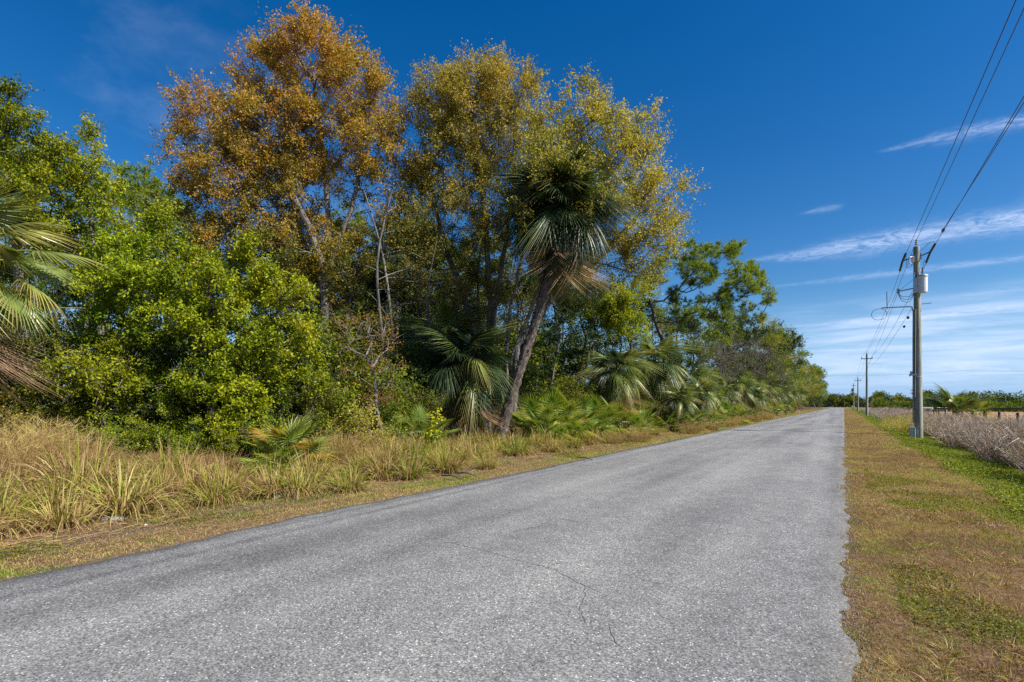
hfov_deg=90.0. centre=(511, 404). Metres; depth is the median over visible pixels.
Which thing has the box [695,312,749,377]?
leafy tree
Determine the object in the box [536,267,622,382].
evergreen tree
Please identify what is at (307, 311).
evergreen tree
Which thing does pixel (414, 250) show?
pine tree
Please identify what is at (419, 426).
palmetto
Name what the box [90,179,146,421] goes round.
slender tree
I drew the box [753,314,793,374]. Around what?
leafy tree
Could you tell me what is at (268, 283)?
shrub
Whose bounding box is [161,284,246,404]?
leafy tree
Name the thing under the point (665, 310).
leafy tree
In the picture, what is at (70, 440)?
dry bush
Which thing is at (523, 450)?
grass tussock
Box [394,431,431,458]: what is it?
grass tussock
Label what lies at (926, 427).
dry bush
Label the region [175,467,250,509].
grass tussock
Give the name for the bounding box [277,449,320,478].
grass tussock
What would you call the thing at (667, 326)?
leafy tree
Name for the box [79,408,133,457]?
shrub
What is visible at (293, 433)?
palmetto
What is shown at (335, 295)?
evergreen tree
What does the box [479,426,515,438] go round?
grass tussock
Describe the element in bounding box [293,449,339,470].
grass tussock
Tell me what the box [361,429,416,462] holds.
grass tussock
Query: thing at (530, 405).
palmetto
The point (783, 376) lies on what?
bare tree
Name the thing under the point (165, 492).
grass tussock
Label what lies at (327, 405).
shrub
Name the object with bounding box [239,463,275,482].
grass tussock
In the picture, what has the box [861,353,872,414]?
utility pole
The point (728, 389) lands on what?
palm tree
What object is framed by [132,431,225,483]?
grass tussock
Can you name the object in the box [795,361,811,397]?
leafy tree
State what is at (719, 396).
palm tree
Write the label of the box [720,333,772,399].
bare tree
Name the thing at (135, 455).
dry bush
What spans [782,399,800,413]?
palmetto
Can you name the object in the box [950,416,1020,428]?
dry bush
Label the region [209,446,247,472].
grass tussock
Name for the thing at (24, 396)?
shrub
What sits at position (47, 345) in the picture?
shrub
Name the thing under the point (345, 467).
grass tussock
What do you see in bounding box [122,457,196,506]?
grass tussock
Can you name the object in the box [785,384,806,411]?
palm tree
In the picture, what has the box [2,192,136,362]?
leafy tree
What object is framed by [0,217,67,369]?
leafy tree
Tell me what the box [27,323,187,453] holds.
shrub
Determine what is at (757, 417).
dry bush
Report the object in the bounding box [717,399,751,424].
palmetto
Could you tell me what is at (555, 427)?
palmetto
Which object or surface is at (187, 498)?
tall grass
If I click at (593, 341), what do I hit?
leafy tree
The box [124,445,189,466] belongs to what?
dry bush
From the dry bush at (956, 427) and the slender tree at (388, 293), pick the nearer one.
the slender tree at (388, 293)
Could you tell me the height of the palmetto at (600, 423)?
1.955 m
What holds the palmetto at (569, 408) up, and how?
on the ground at (288, 513)
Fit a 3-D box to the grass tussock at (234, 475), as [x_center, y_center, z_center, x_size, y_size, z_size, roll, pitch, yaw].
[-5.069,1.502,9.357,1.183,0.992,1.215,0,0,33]
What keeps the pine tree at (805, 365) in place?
on the ground at (288, 513)
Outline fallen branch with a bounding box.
[441,474,461,479]
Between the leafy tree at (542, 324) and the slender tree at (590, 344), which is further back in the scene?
the leafy tree at (542, 324)
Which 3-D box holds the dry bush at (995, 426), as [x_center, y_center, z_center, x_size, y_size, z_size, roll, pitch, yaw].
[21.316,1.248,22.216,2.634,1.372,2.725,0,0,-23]
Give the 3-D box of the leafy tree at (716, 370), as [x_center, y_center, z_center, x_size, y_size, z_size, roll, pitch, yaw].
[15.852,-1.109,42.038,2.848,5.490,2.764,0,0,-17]
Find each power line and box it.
[854,0,1015,380]
[857,8,1023,377]
[862,96,1023,377]
[941,102,1023,231]
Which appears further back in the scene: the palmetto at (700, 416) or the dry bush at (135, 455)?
the palmetto at (700, 416)
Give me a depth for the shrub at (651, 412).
31.74 m
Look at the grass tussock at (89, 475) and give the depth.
8.38 m
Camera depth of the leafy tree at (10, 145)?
15.37 m
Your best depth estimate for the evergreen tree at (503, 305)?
39.27 m
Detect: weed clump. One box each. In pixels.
[875,416,913,432]
[878,414,902,424]
[882,415,912,430]
[896,412,927,422]
[923,427,936,436]
[959,413,1004,421]
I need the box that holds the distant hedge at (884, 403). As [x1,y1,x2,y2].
[871,397,1023,411]
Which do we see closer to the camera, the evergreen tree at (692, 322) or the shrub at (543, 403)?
the shrub at (543, 403)
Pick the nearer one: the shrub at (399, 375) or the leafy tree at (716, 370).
the shrub at (399, 375)
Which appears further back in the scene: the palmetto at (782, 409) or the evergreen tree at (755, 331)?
the palmetto at (782, 409)
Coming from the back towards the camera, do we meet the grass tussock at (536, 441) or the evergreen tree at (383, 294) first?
the evergreen tree at (383, 294)
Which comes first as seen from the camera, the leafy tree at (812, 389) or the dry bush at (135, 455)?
the dry bush at (135, 455)
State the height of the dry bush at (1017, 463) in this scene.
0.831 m
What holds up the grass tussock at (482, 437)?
on the ground at (288, 513)
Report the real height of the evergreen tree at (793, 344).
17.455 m
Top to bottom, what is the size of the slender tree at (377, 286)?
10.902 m
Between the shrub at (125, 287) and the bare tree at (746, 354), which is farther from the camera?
the bare tree at (746, 354)
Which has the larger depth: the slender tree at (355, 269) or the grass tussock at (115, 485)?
the slender tree at (355, 269)
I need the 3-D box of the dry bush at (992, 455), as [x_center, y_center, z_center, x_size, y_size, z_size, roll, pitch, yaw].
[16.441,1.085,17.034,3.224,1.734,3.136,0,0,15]
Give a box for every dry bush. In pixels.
[0,405,100,444]
[0,410,99,459]
[0,419,92,470]
[0,422,58,456]
[0,423,111,473]
[0,425,116,460]
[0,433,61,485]
[0,441,97,483]
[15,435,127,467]
[74,443,134,464]
[98,456,146,472]
[110,448,160,465]
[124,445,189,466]
[158,448,208,468]
[190,449,240,468]
[229,457,276,473]
[294,435,350,466]
[295,427,373,465]
[310,424,391,454]
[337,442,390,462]
[365,430,425,456]
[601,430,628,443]
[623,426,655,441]
[677,420,709,433]
[702,420,721,430]
[718,415,741,426]
[731,416,752,423]
[745,412,764,421]
[761,412,776,419]
[882,411,909,419]
[902,416,946,429]
[904,421,949,436]
[916,416,994,446]
[923,409,984,421]
[924,418,974,435]
[925,418,1004,448]
[928,412,991,421]
[932,421,988,433]
[934,418,981,433]
[935,414,985,423]
[937,414,998,424]
[946,418,1019,451]
[947,416,1006,429]
[948,412,1023,463]
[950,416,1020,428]
[964,418,1023,472]
[964,432,1008,456]
[970,421,1017,438]
[979,408,1023,444]
[991,413,1023,430]
[994,412,1023,433]
[995,447,1023,469]
[997,418,1023,450]
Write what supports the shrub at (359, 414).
on the ground at (288, 513)
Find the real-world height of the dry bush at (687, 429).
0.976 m
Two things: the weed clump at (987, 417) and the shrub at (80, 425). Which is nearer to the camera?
the shrub at (80, 425)
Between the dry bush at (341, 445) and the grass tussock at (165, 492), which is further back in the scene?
the dry bush at (341, 445)
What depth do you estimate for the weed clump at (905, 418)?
40.61 m
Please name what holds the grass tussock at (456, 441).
on the ground at (288, 513)
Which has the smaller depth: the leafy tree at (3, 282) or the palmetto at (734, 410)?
the leafy tree at (3, 282)
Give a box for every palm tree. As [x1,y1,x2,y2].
[0,178,116,415]
[394,321,544,439]
[475,125,651,437]
[573,346,668,427]
[611,329,701,423]
[654,383,704,431]
[662,356,729,424]
[674,375,725,429]
[709,385,727,419]
[711,376,743,416]
[723,367,765,416]
[736,374,772,414]
[743,385,775,419]
[754,377,784,408]
[769,378,789,413]
[776,381,794,411]
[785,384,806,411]
[794,387,805,410]
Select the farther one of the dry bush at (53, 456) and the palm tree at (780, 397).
the palm tree at (780, 397)
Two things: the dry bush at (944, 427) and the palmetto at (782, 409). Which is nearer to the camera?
the dry bush at (944, 427)
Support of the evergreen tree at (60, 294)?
on the ground at (288, 513)
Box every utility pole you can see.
[851,383,855,408]
[855,378,860,410]
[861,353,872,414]
[871,239,935,437]
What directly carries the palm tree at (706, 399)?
on the ground at (288, 513)
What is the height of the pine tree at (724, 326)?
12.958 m
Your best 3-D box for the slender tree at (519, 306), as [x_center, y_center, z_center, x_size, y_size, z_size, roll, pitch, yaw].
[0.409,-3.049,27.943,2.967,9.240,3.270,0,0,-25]
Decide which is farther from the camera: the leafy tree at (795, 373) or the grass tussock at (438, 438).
the leafy tree at (795, 373)
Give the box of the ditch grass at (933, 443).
[850,408,1023,508]
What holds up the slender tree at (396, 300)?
on the ground at (288, 513)
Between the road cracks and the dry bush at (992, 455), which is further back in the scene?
the dry bush at (992, 455)
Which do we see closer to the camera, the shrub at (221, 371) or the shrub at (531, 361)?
the shrub at (221, 371)
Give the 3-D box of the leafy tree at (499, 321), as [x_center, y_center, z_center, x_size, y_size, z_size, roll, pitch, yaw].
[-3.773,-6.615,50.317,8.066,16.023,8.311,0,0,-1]
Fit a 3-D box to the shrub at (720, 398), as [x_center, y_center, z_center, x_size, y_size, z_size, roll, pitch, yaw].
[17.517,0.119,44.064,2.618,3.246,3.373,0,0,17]
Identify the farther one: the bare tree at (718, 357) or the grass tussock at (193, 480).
the bare tree at (718, 357)
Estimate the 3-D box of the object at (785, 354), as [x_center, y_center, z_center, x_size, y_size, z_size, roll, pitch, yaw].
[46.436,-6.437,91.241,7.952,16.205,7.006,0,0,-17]
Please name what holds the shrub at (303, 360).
on the ground at (288, 513)
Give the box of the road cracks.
[370,487,768,646]
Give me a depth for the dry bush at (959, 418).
32.31 m
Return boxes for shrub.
[0,297,92,405]
[0,367,52,439]
[0,376,56,438]
[0,378,43,436]
[2,318,99,417]
[5,378,105,434]
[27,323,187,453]
[37,325,190,445]
[55,412,97,457]
[62,222,203,454]
[65,396,150,434]
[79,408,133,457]
[108,415,159,463]
[110,362,203,441]
[122,318,277,458]
[127,232,289,457]
[128,401,208,460]
[153,349,230,425]
[164,412,219,458]
[186,404,256,460]
[210,390,289,459]
[214,226,339,455]
[223,345,328,427]
[231,350,350,446]
[244,305,395,428]
[266,371,354,442]
[301,299,424,389]
[303,371,384,444]
[310,357,385,442]
[322,353,422,437]
[327,307,410,438]
[331,301,428,359]
[333,340,411,438]
[343,406,398,451]
[348,351,424,432]
[352,390,419,443]
[377,288,510,412]
[379,359,443,438]
[382,342,464,439]
[382,379,445,434]
[399,334,494,434]
[466,324,540,388]
[482,381,520,432]
[491,370,542,430]
[494,320,551,414]
[509,358,563,429]
[523,355,588,402]
[524,395,558,422]
[538,358,586,404]
[546,374,602,419]
[632,398,665,424]
[642,398,657,425]
[711,389,729,419]
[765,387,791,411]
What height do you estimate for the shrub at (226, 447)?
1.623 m
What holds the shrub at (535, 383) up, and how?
on the ground at (288, 513)
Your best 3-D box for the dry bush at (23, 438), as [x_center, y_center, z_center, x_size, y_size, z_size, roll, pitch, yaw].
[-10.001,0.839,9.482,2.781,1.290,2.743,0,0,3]
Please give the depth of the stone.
7.11 m
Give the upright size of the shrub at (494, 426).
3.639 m
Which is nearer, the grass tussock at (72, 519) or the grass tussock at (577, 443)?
the grass tussock at (72, 519)
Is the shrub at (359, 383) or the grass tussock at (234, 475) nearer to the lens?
the grass tussock at (234, 475)
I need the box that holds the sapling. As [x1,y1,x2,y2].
[420,408,447,447]
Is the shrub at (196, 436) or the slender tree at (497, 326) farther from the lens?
the slender tree at (497, 326)
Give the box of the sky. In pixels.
[0,0,1023,404]
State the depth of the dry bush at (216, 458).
10.85 m
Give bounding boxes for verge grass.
[822,409,1023,681]
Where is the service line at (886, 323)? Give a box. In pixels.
[867,271,921,367]
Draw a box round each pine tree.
[0,152,101,403]
[54,172,164,314]
[72,156,197,312]
[120,183,213,323]
[256,243,340,352]
[286,199,379,336]
[354,253,403,334]
[373,210,455,343]
[421,236,477,344]
[458,227,518,351]
[640,236,779,423]
[673,305,719,373]
[705,305,755,388]
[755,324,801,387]
[773,349,798,392]
[786,347,802,386]
[795,349,818,408]
[797,359,818,407]
[810,364,827,407]
[815,368,828,407]
[818,366,827,407]
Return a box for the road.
[0,408,861,681]
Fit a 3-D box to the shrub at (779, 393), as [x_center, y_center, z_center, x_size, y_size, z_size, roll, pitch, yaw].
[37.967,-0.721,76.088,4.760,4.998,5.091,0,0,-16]
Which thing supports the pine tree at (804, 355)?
on the ground at (288, 513)
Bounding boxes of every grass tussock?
[0,456,56,496]
[0,460,15,485]
[0,462,48,504]
[0,465,34,499]
[0,473,57,539]
[0,473,118,541]
[0,487,47,545]
[3,464,101,528]
[10,422,144,497]
[19,459,98,500]
[26,448,113,487]
[44,452,198,528]
[65,465,102,490]
[85,444,174,484]
[93,473,137,492]
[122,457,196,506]
[123,452,175,475]
[130,465,195,509]
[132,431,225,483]
[144,466,194,496]
[154,449,230,502]
[167,445,231,471]
[169,446,278,506]
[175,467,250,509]
[179,456,233,481]
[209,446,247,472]
[220,465,255,485]
[239,458,308,501]
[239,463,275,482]
[242,466,308,501]
[246,447,287,473]
[253,454,335,500]
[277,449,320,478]
[279,438,348,486]
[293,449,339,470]
[316,430,360,468]
[318,462,354,485]
[318,463,378,495]
[331,459,353,474]
[333,444,395,472]
[343,455,383,480]
[345,441,416,481]
[357,443,386,462]
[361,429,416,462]
[362,427,397,454]
[370,450,442,482]
[377,444,411,467]
[390,438,433,469]
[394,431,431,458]
[402,433,438,449]
[416,439,460,471]
[418,432,451,448]
[419,437,453,454]
[424,438,472,474]
[433,437,462,453]
[441,433,468,450]
[445,443,476,465]
[448,433,467,442]
[452,438,493,461]
[458,429,478,442]
[461,436,486,447]
[468,425,500,443]
[469,449,503,470]
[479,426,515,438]
[479,428,503,443]
[480,439,507,457]
[485,447,499,458]
[487,434,514,453]
[491,429,539,457]
[499,432,523,445]
[504,429,525,441]
[520,431,543,449]
[524,444,539,455]
[525,422,558,450]
[535,432,570,452]
[556,430,581,441]
[562,430,586,448]
[577,428,603,445]
[585,427,606,441]
[629,422,653,437]
[648,426,665,434]
[661,424,667,432]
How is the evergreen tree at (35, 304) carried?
on the ground at (288, 513)
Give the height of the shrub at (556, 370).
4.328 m
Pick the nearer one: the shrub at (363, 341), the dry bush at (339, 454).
the dry bush at (339, 454)
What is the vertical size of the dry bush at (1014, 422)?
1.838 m
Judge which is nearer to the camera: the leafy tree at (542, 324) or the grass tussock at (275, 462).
the grass tussock at (275, 462)
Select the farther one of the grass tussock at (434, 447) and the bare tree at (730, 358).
the bare tree at (730, 358)
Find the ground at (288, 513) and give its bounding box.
[0,405,1023,681]
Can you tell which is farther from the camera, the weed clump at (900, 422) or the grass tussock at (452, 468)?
the weed clump at (900, 422)
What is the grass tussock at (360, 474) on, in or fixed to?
on the ground at (288, 513)
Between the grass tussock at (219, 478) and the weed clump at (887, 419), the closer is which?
the grass tussock at (219, 478)
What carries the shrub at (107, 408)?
on the ground at (288, 513)
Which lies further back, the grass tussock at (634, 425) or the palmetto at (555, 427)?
the grass tussock at (634, 425)
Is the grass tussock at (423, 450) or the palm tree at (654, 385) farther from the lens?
the palm tree at (654, 385)
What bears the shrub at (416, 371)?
on the ground at (288, 513)
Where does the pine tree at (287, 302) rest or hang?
on the ground at (288, 513)
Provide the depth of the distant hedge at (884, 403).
134.45 m
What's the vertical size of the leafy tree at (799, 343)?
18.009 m
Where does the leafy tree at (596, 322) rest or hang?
on the ground at (288, 513)
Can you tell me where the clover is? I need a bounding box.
[863,468,1023,646]
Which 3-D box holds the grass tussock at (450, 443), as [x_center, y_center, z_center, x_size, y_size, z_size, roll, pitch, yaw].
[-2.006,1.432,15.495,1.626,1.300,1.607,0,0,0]
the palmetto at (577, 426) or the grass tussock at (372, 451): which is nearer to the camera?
the grass tussock at (372, 451)
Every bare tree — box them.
[686,339,735,395]
[694,337,746,403]
[709,336,763,402]
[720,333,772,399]
[732,335,782,399]
[755,341,794,396]
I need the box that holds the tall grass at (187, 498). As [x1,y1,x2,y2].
[0,408,819,536]
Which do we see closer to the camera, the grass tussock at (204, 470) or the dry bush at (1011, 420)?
the grass tussock at (204, 470)
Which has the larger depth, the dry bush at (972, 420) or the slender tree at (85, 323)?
the dry bush at (972, 420)
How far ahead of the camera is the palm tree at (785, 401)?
91.19 m
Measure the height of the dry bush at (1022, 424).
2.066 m
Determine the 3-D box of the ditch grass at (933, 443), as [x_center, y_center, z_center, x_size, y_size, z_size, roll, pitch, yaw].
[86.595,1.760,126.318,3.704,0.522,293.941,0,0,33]
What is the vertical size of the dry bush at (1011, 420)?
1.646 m
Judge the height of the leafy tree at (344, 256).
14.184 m
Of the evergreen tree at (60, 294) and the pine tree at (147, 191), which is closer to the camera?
the evergreen tree at (60, 294)
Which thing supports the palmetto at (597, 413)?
on the ground at (288, 513)
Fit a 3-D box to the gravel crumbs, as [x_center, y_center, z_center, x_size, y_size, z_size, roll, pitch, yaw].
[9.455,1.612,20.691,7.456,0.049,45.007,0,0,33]
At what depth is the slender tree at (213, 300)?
24.85 m
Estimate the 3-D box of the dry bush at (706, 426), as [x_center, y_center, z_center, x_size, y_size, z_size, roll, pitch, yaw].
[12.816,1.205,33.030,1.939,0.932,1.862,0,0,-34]
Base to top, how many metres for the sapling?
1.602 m
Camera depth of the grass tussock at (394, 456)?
12.40 m
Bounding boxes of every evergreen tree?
[0,278,64,401]
[36,243,148,421]
[114,199,242,352]
[126,279,215,363]
[147,229,265,371]
[262,231,355,357]
[291,250,377,342]
[312,250,400,347]
[346,249,435,321]
[348,258,453,351]
[401,275,465,346]
[468,255,545,365]
[498,251,581,369]
[505,271,610,388]
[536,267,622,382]
[585,276,661,379]
[649,296,705,382]
[701,306,758,392]
[718,313,778,393]
[764,319,807,385]
[999,394,1013,401]
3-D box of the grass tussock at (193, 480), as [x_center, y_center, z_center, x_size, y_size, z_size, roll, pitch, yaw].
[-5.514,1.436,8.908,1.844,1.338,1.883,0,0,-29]
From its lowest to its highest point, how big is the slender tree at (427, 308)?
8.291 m
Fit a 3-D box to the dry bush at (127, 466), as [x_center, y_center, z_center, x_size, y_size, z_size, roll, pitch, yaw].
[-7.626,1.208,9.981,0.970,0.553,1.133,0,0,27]
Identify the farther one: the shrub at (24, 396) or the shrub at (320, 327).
the shrub at (320, 327)
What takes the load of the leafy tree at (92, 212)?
on the ground at (288, 513)
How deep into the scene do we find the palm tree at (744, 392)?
51.22 m
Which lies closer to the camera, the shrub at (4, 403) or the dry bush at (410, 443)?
the shrub at (4, 403)
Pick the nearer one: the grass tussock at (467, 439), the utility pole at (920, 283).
the grass tussock at (467, 439)
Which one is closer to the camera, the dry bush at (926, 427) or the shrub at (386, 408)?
the shrub at (386, 408)
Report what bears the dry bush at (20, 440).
on the ground at (288, 513)
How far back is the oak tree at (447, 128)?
21.92 m
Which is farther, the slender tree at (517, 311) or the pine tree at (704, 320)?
the pine tree at (704, 320)
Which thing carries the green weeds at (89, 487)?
on the ground at (288, 513)
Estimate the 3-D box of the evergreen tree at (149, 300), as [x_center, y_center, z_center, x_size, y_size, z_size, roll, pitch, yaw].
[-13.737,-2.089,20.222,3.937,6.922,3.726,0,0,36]
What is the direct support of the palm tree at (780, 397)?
on the ground at (288, 513)
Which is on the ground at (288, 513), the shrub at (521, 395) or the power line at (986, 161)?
the shrub at (521, 395)
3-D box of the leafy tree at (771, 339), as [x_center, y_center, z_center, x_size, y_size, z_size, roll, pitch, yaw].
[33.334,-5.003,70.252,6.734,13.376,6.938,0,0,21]
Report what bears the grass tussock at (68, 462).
on the ground at (288, 513)
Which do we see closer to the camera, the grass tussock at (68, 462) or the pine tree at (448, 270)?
the grass tussock at (68, 462)
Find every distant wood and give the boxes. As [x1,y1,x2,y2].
[802,389,978,407]
[912,390,1023,410]
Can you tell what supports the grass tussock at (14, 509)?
on the ground at (288, 513)
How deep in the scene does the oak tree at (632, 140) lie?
20.38 m
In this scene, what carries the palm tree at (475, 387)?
on the ground at (288, 513)
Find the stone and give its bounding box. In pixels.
[100,516,124,521]
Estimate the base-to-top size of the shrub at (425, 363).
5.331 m
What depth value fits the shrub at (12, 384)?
11.89 m
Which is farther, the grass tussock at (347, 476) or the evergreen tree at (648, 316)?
the evergreen tree at (648, 316)
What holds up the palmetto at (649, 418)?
on the ground at (288, 513)
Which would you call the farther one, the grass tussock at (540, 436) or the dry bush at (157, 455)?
the grass tussock at (540, 436)
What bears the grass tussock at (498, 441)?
on the ground at (288, 513)
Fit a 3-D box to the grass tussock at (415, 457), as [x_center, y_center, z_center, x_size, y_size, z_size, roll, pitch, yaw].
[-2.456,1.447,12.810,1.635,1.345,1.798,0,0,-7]
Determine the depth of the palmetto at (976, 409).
44.47 m
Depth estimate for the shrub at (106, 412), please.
16.52 m
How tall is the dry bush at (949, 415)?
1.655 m
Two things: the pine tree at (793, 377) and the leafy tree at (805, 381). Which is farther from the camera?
the leafy tree at (805, 381)
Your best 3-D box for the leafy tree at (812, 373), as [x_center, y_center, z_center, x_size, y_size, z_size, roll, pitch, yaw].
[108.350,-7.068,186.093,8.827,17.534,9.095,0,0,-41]
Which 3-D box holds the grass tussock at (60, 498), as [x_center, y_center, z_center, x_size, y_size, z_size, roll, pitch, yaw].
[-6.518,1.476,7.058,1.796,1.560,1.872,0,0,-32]
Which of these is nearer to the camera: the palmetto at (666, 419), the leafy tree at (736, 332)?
the palmetto at (666, 419)
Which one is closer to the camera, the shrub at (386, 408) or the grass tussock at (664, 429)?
the shrub at (386, 408)
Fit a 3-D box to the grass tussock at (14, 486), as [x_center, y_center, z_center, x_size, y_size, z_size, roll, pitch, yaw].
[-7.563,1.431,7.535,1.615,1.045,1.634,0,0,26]
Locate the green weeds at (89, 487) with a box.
[0,424,660,514]
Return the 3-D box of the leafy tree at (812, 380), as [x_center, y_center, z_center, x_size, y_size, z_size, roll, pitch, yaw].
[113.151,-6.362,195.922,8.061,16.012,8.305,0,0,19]
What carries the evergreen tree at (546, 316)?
on the ground at (288, 513)
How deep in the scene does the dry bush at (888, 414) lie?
56.82 m
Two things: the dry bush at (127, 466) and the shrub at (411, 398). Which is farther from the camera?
the shrub at (411, 398)
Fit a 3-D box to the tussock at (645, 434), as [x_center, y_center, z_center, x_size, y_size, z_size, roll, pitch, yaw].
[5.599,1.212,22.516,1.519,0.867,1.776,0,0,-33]
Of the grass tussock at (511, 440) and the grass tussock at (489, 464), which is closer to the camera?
the grass tussock at (489, 464)
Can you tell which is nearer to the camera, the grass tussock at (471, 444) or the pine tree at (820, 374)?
the grass tussock at (471, 444)
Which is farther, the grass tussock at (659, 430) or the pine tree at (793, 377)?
the pine tree at (793, 377)
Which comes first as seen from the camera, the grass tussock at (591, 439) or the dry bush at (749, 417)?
the grass tussock at (591, 439)
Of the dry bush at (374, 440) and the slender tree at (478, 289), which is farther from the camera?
the slender tree at (478, 289)
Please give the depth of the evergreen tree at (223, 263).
34.95 m
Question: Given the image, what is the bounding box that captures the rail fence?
[936,408,1023,416]
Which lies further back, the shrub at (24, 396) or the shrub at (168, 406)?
the shrub at (168, 406)
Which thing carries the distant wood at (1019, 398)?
on the ground at (288, 513)
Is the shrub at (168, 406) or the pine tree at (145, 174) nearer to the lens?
the shrub at (168, 406)
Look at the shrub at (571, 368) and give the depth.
28.57 m
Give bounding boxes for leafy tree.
[0,73,91,386]
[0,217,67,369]
[0,238,115,402]
[0,276,14,351]
[1,109,198,430]
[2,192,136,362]
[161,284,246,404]
[202,251,285,351]
[219,258,306,350]
[325,228,402,352]
[378,288,447,331]
[432,257,498,346]
[441,263,505,332]
[479,265,567,366]
[524,279,597,378]
[560,258,636,379]
[560,277,639,395]
[579,271,657,426]
[629,289,687,369]
[632,303,678,375]
[683,335,723,387]
[691,360,723,399]
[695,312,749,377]
[739,324,781,381]
[741,319,792,391]
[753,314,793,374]
[756,324,805,390]
[757,319,798,378]
[758,322,809,382]
[783,358,796,398]
[793,356,812,409]
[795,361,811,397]
[796,363,811,408]
[799,366,824,393]
[802,366,820,408]
[805,370,818,396]
[807,372,826,396]
[809,367,822,407]
[909,389,925,408]
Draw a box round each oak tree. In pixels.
[141,0,421,366]
[355,37,551,433]
[485,57,709,436]
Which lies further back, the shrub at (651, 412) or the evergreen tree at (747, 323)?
the evergreen tree at (747, 323)
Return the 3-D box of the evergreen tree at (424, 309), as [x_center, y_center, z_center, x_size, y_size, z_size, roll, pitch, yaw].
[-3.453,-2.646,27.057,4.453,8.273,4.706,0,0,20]
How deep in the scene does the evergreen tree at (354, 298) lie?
28.14 m
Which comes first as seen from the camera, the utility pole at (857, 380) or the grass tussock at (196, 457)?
the grass tussock at (196, 457)
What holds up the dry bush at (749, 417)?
on the ground at (288, 513)
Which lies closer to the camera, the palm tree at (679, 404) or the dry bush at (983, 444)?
the dry bush at (983, 444)
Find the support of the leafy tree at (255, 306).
on the ground at (288, 513)
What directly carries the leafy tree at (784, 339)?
on the ground at (288, 513)
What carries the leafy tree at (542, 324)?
on the ground at (288, 513)
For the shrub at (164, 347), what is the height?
4.288 m
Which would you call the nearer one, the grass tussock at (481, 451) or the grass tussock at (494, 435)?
the grass tussock at (481, 451)
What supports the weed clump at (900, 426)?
on the ground at (288, 513)
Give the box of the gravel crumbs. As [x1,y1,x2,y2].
[4,426,890,681]
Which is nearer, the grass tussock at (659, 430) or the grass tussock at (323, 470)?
the grass tussock at (323, 470)
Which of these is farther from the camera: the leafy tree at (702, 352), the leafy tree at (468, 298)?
the leafy tree at (702, 352)
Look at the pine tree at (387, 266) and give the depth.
29.52 m
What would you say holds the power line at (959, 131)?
attached to the utility pole at (920, 283)
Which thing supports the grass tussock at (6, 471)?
on the ground at (288, 513)
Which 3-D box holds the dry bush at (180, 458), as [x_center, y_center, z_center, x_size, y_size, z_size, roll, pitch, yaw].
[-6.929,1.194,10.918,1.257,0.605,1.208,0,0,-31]
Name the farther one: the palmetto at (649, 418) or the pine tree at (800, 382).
the pine tree at (800, 382)
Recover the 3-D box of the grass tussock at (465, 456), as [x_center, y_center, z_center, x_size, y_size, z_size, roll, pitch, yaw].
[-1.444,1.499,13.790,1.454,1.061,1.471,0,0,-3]
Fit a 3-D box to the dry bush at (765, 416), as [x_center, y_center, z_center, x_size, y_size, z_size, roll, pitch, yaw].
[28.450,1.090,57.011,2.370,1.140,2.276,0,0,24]
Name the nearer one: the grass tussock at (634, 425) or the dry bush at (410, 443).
the dry bush at (410, 443)
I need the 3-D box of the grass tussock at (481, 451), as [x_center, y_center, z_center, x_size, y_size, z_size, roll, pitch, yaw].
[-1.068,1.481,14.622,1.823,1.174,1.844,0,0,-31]
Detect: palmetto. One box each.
[230,411,340,473]
[385,403,461,445]
[510,393,574,443]
[519,410,569,444]
[531,388,607,442]
[550,412,594,446]
[551,384,621,443]
[570,392,633,438]
[571,408,621,441]
[596,396,654,439]
[625,406,661,431]
[646,408,683,432]
[668,403,717,431]
[703,400,728,427]
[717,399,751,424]
[731,401,764,421]
[762,403,777,417]
[768,402,789,415]
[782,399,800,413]
[923,383,993,416]
[951,400,994,415]
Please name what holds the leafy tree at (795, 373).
on the ground at (288, 513)
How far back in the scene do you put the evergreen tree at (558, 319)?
26.68 m
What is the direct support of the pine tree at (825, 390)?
on the ground at (288, 513)
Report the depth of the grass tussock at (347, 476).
10.35 m
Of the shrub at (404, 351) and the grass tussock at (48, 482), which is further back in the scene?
the shrub at (404, 351)
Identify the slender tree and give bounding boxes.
[62,272,93,427]
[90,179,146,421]
[206,250,237,351]
[323,214,381,340]
[334,180,413,438]
[347,174,413,436]
[369,194,420,434]
[400,246,436,319]
[405,241,453,405]
[456,204,503,432]
[480,277,511,424]
[497,269,530,430]
[505,270,548,391]
[582,270,612,386]

